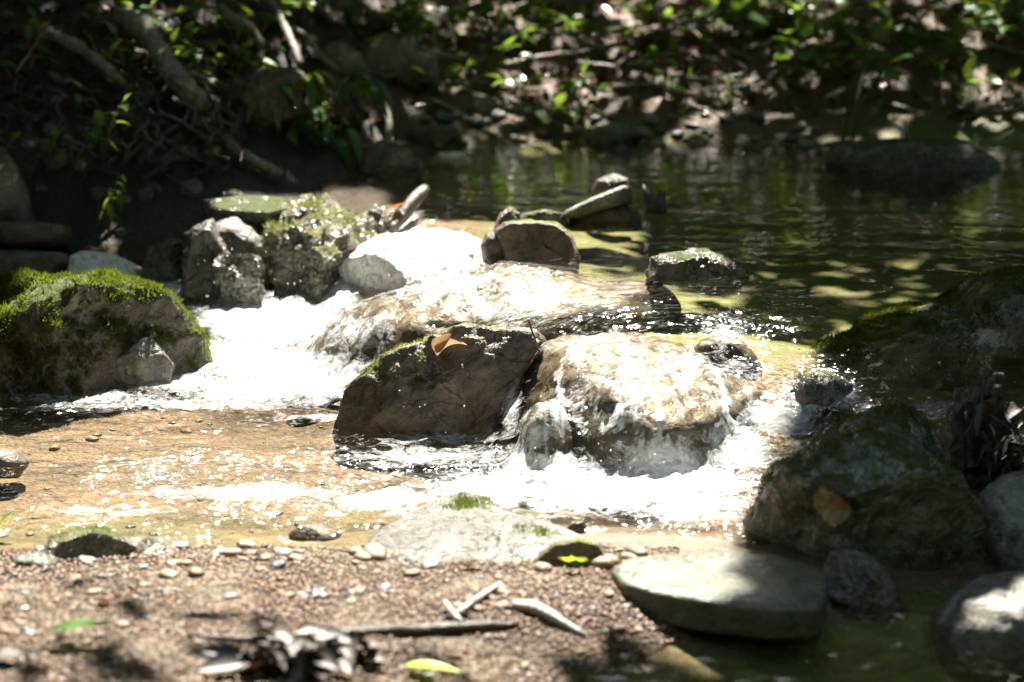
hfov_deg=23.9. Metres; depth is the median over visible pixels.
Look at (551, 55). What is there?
branch
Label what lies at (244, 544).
pebble
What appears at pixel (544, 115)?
leafy plant
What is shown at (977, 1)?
leafy plant
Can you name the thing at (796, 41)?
leafy plant
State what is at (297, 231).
boulder
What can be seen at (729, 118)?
pebble
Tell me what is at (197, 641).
pebble
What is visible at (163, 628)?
twig
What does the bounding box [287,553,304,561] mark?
pebble
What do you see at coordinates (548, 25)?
twig
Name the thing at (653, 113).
pebble
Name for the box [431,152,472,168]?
rock
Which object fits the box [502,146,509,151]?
pebble
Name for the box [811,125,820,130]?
pebble
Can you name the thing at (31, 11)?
leafy plant
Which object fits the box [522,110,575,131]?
branch
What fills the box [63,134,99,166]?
leafy plant
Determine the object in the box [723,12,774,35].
branch
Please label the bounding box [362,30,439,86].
rock
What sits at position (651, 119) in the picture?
pebble
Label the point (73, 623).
leaf
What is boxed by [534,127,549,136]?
pebble
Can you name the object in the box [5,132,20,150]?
leafy plant
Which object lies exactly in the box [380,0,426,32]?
leafy plant
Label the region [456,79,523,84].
twig
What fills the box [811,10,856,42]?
leafy plant
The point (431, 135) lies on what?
rock
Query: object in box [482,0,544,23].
leafy plant
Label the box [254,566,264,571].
pebble
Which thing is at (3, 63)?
leafy plant
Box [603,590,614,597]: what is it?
pebble
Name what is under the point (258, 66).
leafy plant
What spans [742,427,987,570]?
boulder
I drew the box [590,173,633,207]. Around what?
rock
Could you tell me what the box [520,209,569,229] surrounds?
rock
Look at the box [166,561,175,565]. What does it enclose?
pebble
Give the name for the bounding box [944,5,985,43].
leafy plant
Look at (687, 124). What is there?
pebble
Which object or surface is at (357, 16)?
leafy plant
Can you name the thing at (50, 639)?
pebble
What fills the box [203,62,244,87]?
leafy plant
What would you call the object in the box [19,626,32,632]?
pebble
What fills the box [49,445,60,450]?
pebble
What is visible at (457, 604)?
pebble
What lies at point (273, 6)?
branch
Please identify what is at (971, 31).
leafy plant
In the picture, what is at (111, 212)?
leafy plant
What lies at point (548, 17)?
leafy plant
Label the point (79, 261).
rock
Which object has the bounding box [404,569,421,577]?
pebble
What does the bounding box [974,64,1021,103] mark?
leafy plant
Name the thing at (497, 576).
pebble
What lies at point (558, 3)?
leafy plant
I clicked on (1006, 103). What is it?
twig
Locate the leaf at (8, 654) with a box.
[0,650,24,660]
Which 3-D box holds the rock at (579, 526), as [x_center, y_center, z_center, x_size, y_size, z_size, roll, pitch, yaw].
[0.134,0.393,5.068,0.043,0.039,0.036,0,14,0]
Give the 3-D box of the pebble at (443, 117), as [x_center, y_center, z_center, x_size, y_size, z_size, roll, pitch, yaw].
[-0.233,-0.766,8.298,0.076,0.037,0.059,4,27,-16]
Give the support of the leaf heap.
on the gravel
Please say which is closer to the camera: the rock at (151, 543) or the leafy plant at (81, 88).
the rock at (151, 543)
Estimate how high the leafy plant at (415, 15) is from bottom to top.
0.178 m
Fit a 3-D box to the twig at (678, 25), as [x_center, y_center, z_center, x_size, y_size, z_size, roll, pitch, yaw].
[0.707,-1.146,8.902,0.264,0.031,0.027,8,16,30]
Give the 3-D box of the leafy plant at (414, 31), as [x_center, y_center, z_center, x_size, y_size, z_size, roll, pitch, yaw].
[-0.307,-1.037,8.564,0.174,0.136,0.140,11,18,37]
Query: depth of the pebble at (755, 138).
8.26 m
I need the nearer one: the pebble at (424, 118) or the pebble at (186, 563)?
the pebble at (186, 563)
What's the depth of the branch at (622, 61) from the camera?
8.70 m
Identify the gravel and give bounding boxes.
[0,543,682,681]
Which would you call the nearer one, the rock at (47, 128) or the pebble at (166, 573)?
the pebble at (166, 573)
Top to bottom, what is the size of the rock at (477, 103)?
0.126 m
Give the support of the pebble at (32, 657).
on the ground
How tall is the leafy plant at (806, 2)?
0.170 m
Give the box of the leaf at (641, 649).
[637,647,643,655]
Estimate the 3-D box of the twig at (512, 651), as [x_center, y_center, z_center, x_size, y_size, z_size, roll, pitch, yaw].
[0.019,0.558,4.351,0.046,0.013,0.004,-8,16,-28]
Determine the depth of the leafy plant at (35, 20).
7.68 m
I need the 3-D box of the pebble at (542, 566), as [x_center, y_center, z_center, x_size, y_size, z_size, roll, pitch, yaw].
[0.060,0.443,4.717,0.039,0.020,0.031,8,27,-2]
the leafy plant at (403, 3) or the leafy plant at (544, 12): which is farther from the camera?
the leafy plant at (544, 12)
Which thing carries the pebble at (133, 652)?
on the ground
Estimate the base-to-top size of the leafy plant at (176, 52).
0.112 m
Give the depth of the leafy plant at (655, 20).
8.96 m
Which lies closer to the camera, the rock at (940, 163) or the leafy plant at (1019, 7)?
the rock at (940, 163)
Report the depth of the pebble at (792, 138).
8.21 m
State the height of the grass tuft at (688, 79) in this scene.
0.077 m
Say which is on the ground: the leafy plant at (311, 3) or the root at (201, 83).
the leafy plant at (311, 3)
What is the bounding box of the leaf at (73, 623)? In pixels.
[47,619,116,631]
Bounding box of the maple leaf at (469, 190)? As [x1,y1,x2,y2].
[458,188,481,193]
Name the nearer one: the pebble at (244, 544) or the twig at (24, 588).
the twig at (24, 588)
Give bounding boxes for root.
[33,25,126,87]
[111,5,210,115]
[180,63,217,83]
[192,75,224,134]
[194,114,283,176]
[382,102,393,140]
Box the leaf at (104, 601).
[97,598,108,604]
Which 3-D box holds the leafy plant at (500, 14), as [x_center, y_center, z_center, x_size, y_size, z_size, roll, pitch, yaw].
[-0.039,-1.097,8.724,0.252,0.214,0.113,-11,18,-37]
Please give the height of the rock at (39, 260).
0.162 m
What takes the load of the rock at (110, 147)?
on the ground
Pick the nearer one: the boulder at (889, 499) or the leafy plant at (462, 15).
the boulder at (889, 499)
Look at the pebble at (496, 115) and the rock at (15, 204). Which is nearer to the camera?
the rock at (15, 204)
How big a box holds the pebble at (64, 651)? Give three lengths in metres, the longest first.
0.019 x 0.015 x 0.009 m
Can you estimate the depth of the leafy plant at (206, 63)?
7.85 m
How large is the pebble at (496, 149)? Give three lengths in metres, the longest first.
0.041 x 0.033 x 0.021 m
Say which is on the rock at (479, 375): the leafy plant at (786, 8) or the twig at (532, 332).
the twig at (532, 332)
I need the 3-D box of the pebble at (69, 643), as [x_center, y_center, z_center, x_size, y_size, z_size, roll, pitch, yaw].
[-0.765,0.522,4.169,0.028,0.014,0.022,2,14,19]
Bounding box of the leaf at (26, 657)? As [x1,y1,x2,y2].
[21,654,29,660]
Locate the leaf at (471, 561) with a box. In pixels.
[466,559,480,565]
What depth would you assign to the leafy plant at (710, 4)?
8.76 m
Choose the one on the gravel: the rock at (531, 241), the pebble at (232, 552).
the pebble at (232, 552)
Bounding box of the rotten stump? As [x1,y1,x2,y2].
[945,370,1023,489]
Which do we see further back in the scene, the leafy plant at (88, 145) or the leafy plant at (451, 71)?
the leafy plant at (451, 71)
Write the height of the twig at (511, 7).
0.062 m
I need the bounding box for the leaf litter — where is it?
[0,0,1023,129]
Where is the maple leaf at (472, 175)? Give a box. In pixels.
[461,168,481,183]
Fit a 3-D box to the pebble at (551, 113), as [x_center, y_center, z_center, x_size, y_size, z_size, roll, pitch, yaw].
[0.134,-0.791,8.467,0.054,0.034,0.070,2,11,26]
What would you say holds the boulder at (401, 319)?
on the ground
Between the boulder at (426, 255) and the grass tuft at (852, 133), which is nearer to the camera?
the boulder at (426, 255)
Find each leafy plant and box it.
[0,59,16,77]
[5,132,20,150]
[15,25,59,68]
[22,17,55,55]
[28,6,41,40]
[41,127,67,174]
[60,78,102,106]
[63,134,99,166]
[65,94,97,108]
[69,4,94,33]
[84,30,125,78]
[88,92,141,160]
[90,15,119,32]
[90,138,124,153]
[95,106,134,139]
[100,174,127,237]
[101,21,134,67]
[115,0,165,16]
[152,16,232,52]
[168,26,200,57]
[170,46,189,61]
[177,0,217,20]
[179,62,217,85]
[184,40,229,75]
[186,63,202,75]
[196,129,220,145]
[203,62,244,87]
[204,0,240,24]
[208,12,253,44]
[225,39,257,76]
[228,44,271,73]
[238,91,266,120]
[239,5,290,36]
[249,54,276,70]
[251,37,284,50]
[255,0,298,22]
[276,0,315,19]
[301,1,317,26]
[316,0,350,24]
[340,0,425,31]
[364,20,441,40]
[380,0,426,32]
[384,14,429,34]
[384,16,425,29]
[393,0,434,30]
[394,0,423,32]
[395,5,446,31]
[397,12,421,31]
[409,30,447,53]
[410,0,465,38]
[411,63,475,104]
[420,0,471,36]
[455,0,481,43]
[456,0,494,33]
[456,0,529,36]
[461,36,517,78]
[468,14,494,28]
[471,20,545,55]
[476,29,533,58]
[480,5,536,59]
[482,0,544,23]
[486,23,537,81]
[486,73,549,100]
[496,0,552,32]
[503,9,516,25]
[507,9,535,28]
[507,92,600,124]
[513,0,556,27]
[547,55,618,106]
[551,0,575,12]
[551,5,620,47]
[558,14,589,47]
[618,33,684,81]
[619,1,668,48]
[621,0,679,34]
[630,7,685,50]
[634,51,685,97]
[676,27,712,58]
[682,0,728,47]
[688,0,705,16]
[694,0,737,31]
[697,0,789,40]
[749,0,799,35]
[767,0,802,20]
[768,0,823,24]
[770,0,813,21]
[771,13,848,87]
[772,29,794,78]
[783,0,816,14]
[786,37,810,62]
[805,0,872,41]
[810,0,848,20]
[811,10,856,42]
[815,14,860,60]
[822,39,868,78]
[836,0,887,18]
[844,16,912,87]
[872,6,949,58]
[874,0,916,16]
[879,0,924,28]
[883,6,904,42]
[883,57,924,85]
[889,0,911,24]
[913,0,955,27]
[914,55,951,75]
[923,20,974,67]
[927,55,982,114]
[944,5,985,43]
[953,20,987,47]
[956,0,1023,43]
[960,0,983,16]
[970,2,1023,58]
[972,0,1011,24]
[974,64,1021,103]
[979,0,1011,18]
[991,0,1023,37]
[1007,0,1023,36]
[1008,0,1023,32]
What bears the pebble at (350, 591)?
on the ground
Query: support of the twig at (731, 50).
on the leaf litter
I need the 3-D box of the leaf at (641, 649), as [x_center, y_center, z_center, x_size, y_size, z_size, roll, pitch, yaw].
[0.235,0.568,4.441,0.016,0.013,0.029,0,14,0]
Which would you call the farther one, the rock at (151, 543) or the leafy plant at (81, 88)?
the leafy plant at (81, 88)
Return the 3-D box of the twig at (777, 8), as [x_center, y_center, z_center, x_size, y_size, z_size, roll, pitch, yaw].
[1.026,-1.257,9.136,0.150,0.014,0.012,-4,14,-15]
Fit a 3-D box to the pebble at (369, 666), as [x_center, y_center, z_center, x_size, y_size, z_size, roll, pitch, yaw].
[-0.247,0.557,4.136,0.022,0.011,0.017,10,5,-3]
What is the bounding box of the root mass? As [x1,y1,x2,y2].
[0,62,244,183]
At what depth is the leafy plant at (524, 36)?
8.61 m
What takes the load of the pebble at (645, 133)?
on the ground
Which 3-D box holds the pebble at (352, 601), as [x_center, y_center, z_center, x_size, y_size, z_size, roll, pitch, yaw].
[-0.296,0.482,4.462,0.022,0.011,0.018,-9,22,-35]
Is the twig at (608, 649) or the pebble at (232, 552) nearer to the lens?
the twig at (608, 649)
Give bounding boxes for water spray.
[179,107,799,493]
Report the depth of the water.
5.56 m
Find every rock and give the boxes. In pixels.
[0,146,33,221]
[0,221,73,249]
[0,248,69,274]
[0,448,28,478]
[10,550,58,566]
[19,135,38,149]
[33,183,47,190]
[40,121,58,136]
[42,147,69,170]
[43,524,137,558]
[67,251,141,277]
[74,156,91,171]
[87,186,106,200]
[103,138,121,150]
[114,228,131,237]
[116,336,175,404]
[122,195,130,201]
[132,535,175,553]
[134,186,154,200]
[141,238,182,296]
[144,180,162,194]
[169,142,195,160]
[176,178,203,197]
[180,218,228,321]
[201,195,287,224]
[204,143,222,153]
[212,253,265,319]
[215,66,307,131]
[216,217,263,253]
[221,189,243,196]
[287,393,323,407]
[288,522,341,541]
[319,192,340,207]
[322,40,364,75]
[332,322,546,467]
[357,139,427,183]
[361,204,417,234]
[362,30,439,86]
[366,488,587,564]
[406,124,461,147]
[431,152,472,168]
[443,88,508,115]
[480,232,503,267]
[493,206,520,231]
[494,219,579,273]
[518,401,572,496]
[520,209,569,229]
[523,512,551,522]
[533,537,604,565]
[562,185,630,219]
[567,520,585,532]
[568,204,639,232]
[586,123,639,149]
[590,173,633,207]
[610,552,827,639]
[645,247,749,289]
[689,331,762,375]
[785,370,857,421]
[822,137,1000,200]
[822,547,909,621]
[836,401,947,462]
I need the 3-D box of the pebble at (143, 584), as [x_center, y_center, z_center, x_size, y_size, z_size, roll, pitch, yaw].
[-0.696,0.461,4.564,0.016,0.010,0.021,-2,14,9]
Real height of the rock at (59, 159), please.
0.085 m
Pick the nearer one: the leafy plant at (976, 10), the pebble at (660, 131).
the pebble at (660, 131)
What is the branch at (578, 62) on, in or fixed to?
on the ground
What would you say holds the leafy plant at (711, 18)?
on the ground
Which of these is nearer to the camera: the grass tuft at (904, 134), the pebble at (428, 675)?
the pebble at (428, 675)
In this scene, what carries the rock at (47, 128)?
on the ground
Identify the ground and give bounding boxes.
[0,0,1023,681]
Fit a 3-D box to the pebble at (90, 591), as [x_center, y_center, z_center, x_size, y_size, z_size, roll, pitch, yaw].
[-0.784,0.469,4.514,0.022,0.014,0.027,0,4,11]
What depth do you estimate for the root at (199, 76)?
7.81 m
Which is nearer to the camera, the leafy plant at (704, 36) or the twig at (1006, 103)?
the twig at (1006, 103)
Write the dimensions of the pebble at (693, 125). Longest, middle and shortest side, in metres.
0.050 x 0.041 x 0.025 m
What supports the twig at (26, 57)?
on the root mass
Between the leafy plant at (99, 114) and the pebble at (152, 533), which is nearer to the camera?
the pebble at (152, 533)
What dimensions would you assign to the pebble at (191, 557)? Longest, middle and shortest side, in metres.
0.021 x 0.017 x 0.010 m
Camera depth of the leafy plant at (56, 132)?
7.40 m
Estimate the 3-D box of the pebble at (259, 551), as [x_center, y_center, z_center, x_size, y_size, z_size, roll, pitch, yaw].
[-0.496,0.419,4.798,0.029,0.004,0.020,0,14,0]
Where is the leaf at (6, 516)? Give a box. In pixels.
[0,510,15,523]
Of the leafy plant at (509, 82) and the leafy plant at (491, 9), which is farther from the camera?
the leafy plant at (491, 9)
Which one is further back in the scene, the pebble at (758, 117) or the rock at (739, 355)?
the pebble at (758, 117)
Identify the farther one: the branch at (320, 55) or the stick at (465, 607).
the branch at (320, 55)
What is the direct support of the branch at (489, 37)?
on the ground
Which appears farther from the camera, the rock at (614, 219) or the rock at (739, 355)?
the rock at (614, 219)
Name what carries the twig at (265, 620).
on the gravel
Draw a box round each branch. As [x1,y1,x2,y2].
[216,3,265,48]
[264,0,303,66]
[288,24,337,71]
[463,70,496,88]
[487,16,515,39]
[502,27,678,67]
[509,99,544,109]
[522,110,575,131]
[528,2,700,34]
[561,81,667,91]
[576,55,798,79]
[615,50,637,65]
[686,24,749,70]
[719,68,784,92]
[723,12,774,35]
[741,24,754,41]
[953,103,1023,115]
[985,40,1023,54]
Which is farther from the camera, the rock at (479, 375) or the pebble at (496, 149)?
the pebble at (496, 149)
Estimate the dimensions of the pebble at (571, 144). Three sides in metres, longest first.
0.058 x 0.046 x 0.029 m
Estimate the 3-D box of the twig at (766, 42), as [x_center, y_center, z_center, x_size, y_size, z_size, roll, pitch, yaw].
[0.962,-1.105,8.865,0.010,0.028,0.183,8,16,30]
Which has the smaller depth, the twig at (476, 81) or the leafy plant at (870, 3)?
the twig at (476, 81)
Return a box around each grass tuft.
[669,63,696,83]
[677,98,687,115]
[704,71,736,102]
[812,50,936,142]
[887,117,933,137]
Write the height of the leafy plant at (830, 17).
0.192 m
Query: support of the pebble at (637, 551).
on the ground
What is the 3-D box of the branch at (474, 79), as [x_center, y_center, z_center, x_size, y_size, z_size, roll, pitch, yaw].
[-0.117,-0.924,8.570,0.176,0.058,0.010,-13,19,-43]
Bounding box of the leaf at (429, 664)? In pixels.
[405,660,461,672]
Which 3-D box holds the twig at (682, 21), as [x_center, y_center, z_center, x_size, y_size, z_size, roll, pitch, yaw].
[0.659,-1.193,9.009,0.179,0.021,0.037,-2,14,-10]
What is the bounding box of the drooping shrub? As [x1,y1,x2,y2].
[246,70,392,165]
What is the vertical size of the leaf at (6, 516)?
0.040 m
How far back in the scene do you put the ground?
7.29 m
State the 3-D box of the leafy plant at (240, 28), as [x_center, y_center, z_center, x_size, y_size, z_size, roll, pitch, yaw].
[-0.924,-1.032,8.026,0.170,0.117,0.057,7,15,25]
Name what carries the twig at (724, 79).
on the leaf litter
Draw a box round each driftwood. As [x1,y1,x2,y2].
[388,184,429,233]
[511,599,586,636]
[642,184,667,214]
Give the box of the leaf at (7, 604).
[2,602,11,607]
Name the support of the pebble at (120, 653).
on the ground
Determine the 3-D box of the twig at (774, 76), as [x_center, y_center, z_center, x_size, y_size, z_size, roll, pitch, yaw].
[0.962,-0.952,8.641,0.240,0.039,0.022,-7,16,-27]
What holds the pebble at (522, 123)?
on the ground
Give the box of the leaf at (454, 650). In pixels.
[446,649,463,654]
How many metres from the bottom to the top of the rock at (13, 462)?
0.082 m
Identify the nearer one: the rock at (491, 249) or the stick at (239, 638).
the stick at (239, 638)
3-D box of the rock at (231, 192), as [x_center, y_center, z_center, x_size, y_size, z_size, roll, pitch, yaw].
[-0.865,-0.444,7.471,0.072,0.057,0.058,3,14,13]
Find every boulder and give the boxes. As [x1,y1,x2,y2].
[0,266,220,417]
[252,192,377,322]
[293,264,681,403]
[338,227,491,307]
[507,332,766,499]
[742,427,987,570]
[809,264,1023,391]
[931,570,1023,681]
[979,471,1023,571]
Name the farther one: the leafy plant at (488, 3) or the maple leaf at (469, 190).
the leafy plant at (488, 3)
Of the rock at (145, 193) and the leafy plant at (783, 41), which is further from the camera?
the leafy plant at (783, 41)
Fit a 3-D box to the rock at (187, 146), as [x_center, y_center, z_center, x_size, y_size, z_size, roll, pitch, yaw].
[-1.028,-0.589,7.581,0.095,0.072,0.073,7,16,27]
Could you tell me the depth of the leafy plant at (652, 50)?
8.61 m
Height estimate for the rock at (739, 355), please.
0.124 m
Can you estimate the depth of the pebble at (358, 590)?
4.53 m
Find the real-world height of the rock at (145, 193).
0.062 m
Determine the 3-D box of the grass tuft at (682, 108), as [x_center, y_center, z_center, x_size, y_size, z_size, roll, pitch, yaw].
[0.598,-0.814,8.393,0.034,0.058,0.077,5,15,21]
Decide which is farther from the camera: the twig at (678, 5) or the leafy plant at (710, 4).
the twig at (678, 5)
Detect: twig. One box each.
[11,587,39,590]
[15,18,51,72]
[154,588,185,590]
[159,653,182,658]
[162,626,179,629]
[250,620,282,621]
[258,614,285,617]
[284,650,343,661]
[381,591,403,592]
[431,98,470,118]
[433,53,484,58]
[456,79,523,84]
[475,652,494,655]
[490,1,526,14]
[511,650,533,652]
[527,318,540,354]
[538,18,562,28]
[563,94,594,101]
[585,665,613,669]
[599,630,618,633]
[600,648,627,650]
[665,88,733,100]
[668,19,705,23]
[673,23,737,35]
[677,4,708,8]
[686,101,703,109]
[704,107,731,121]
[720,77,741,81]
[724,46,751,57]
[753,69,803,81]
[762,33,784,45]
[765,6,802,10]
[782,42,810,47]
[783,78,818,90]
[823,78,872,99]
[845,20,878,26]
[892,103,928,113]
[1000,99,1023,106]
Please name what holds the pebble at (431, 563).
on the ground
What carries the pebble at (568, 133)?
on the ground
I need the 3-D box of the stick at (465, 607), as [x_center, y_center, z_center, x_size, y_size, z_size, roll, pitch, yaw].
[-0.058,0.474,4.484,0.016,0.018,0.189,6,15,24]
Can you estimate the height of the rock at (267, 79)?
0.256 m
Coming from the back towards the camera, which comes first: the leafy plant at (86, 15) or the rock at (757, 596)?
the leafy plant at (86, 15)
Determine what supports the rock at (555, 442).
on the ground
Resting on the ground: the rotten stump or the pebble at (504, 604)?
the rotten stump
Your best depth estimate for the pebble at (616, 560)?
4.78 m
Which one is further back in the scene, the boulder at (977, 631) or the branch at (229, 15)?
the branch at (229, 15)
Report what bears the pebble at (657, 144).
on the ground
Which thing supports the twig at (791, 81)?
on the leaf litter
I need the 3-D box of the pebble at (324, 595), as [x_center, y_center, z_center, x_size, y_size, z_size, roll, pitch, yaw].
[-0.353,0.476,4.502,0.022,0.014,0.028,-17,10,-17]
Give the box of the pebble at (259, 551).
[255,550,268,552]
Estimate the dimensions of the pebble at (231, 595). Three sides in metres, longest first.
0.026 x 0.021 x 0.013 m
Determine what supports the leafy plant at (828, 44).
on the ground
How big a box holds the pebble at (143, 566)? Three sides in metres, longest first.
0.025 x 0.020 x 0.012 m
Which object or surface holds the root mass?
on the ground
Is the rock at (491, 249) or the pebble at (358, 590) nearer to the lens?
the pebble at (358, 590)
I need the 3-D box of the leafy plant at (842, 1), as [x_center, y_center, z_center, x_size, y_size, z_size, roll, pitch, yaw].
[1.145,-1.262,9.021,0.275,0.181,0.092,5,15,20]
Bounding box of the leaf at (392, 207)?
[383,203,402,213]
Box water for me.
[0,142,1023,674]
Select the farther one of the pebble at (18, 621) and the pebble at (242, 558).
the pebble at (242, 558)
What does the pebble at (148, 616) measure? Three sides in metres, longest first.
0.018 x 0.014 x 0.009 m
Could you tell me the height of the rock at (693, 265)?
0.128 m
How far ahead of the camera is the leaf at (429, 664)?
4.16 m
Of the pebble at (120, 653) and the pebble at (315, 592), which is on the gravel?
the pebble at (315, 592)
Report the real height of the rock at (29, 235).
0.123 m
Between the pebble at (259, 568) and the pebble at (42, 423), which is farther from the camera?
the pebble at (42, 423)
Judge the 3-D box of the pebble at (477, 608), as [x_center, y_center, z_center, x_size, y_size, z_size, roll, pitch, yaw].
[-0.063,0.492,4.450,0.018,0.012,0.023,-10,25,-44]
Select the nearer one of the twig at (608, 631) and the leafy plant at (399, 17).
the twig at (608, 631)
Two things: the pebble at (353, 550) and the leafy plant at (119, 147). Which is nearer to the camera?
the pebble at (353, 550)
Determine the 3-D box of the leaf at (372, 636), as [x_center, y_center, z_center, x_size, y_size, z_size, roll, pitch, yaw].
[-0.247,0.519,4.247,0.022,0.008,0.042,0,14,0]
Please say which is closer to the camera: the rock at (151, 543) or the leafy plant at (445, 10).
the rock at (151, 543)
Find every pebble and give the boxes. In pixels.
[0,532,8,537]
[12,619,27,625]
[16,606,27,612]
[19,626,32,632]
[24,630,35,636]
[25,532,34,535]
[28,655,36,659]
[35,545,43,550]
[39,421,47,425]
[46,636,54,641]
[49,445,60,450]
[53,663,62,667]
[59,648,69,653]
[60,639,75,647]
[62,593,72,597]
[77,555,93,565]
[80,638,93,645]
[85,436,98,441]
[86,589,93,593]
[92,432,101,436]
[92,632,104,638]
[93,588,102,594]
[96,574,109,578]
[115,620,130,628]
[115,650,125,656]
[125,524,135,527]
[129,650,141,656]
[132,654,144,661]
[136,564,148,569]
[140,582,147,587]
[141,551,154,555]
[144,615,153,618]
[148,530,158,535]
[149,665,159,670]
[154,485,164,489]
[158,569,176,578]
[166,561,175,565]
[172,541,188,549]
[173,559,180,565]
[180,427,191,432]
[180,560,192,566]
[188,555,195,559]
[188,567,204,576]
[193,638,203,644]
[218,547,227,554]
[221,547,243,556]
[224,592,236,599]
[237,539,257,548]
[238,556,247,560]
[243,550,260,556]
[252,671,263,678]
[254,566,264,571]
[255,550,268,552]
[258,553,272,561]
[268,559,286,568]
[274,548,291,555]
[281,591,296,596]
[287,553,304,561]
[293,549,304,553]
[308,587,326,599]
[319,592,327,598]
[346,599,355,603]
[348,546,362,555]
[348,589,354,594]
[350,560,359,564]
[354,551,371,560]
[354,587,364,593]
[361,543,386,560]
[362,664,373,669]
[379,582,390,590]
[389,471,400,476]
[404,556,413,560]
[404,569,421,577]
[408,611,416,615]
[418,115,430,122]
[421,558,438,568]
[424,672,433,678]
[433,112,454,122]
[443,578,450,583]
[452,601,463,608]
[456,136,468,144]
[464,595,473,600]
[466,119,484,128]
[473,605,481,611]
[479,118,491,125]
[482,634,491,638]
[489,109,506,120]
[491,147,500,152]
[493,574,502,579]
[494,585,506,591]
[496,600,509,609]
[497,589,510,595]
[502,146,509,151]
[510,557,521,565]
[511,136,528,144]
[512,124,521,129]
[516,120,528,126]
[520,661,529,668]
[533,562,552,571]
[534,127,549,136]
[548,111,557,117]
[560,115,573,122]
[563,129,582,136]
[565,142,577,150]
[570,126,583,132]
[575,649,584,655]
[588,115,602,122]
[589,555,613,569]
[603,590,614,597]
[605,112,620,118]
[605,553,619,564]
[611,624,625,631]
[613,547,623,552]
[620,552,636,559]
[626,545,648,556]
[633,626,642,632]
[638,127,650,138]
[638,140,645,144]
[642,112,655,118]
[644,114,658,124]
[646,140,664,149]
[655,128,665,134]
[670,130,683,137]
[684,121,691,127]
[687,139,705,149]
[690,122,700,128]
[724,117,732,122]
[748,112,765,122]
[750,136,760,141]
[784,134,802,142]
[790,122,805,130]
[797,138,813,149]
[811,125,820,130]
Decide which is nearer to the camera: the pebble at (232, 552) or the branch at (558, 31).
the pebble at (232, 552)
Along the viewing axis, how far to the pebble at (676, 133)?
8.30 m
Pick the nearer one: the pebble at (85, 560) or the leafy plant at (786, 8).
the pebble at (85, 560)
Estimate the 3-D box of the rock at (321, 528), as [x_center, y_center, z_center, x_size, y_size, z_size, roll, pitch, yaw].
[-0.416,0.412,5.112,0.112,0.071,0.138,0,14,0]
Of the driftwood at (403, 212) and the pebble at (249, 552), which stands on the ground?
the pebble at (249, 552)
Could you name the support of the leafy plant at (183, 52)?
on the ground
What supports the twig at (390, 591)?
on the gravel
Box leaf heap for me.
[197,612,387,681]
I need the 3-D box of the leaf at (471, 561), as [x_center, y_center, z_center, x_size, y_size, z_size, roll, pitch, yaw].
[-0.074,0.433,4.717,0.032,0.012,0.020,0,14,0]
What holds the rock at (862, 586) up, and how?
on the ground
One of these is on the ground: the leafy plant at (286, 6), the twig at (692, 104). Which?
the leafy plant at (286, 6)
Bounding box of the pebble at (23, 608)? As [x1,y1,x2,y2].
[16,606,27,612]
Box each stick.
[186,633,284,644]
[304,620,519,641]
[442,600,463,621]
[456,582,502,615]
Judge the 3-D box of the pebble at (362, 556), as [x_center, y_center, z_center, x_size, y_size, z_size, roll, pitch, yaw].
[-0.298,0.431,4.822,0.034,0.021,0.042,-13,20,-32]
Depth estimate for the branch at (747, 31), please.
8.88 m
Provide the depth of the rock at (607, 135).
8.22 m
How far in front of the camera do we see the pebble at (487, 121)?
8.35 m
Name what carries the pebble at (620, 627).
on the gravel
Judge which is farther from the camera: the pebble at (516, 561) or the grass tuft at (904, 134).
the grass tuft at (904, 134)
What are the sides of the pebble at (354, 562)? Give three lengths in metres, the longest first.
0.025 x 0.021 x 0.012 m
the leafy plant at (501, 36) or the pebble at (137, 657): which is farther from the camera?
the leafy plant at (501, 36)
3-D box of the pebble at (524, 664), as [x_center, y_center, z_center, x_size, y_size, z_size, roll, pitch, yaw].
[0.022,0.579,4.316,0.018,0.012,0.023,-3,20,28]
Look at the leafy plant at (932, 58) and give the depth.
8.59 m
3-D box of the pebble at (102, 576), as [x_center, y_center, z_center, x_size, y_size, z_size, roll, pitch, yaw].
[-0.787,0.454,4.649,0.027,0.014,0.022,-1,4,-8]
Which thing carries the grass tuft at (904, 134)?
on the ground
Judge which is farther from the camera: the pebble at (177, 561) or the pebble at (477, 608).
the pebble at (177, 561)
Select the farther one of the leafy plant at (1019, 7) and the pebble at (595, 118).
the leafy plant at (1019, 7)
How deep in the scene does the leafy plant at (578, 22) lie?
8.90 m
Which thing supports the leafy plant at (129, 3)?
on the ground
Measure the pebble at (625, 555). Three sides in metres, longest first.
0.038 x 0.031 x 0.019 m
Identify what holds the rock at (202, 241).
on the ground
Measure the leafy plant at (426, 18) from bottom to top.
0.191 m
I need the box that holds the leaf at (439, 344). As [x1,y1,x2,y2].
[431,334,465,355]
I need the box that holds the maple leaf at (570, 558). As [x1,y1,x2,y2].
[558,555,588,561]
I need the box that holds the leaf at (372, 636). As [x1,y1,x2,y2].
[365,634,376,640]
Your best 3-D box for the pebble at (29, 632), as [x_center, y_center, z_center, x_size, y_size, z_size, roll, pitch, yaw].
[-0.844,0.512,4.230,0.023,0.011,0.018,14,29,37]
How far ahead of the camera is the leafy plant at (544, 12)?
8.95 m
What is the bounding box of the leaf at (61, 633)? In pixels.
[54,630,65,636]
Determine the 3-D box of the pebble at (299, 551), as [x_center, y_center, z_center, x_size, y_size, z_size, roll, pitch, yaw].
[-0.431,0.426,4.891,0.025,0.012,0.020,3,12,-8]
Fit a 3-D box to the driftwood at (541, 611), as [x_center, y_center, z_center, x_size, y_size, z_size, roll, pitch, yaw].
[0.069,0.510,4.464,0.147,0.057,0.029,4,15,16]

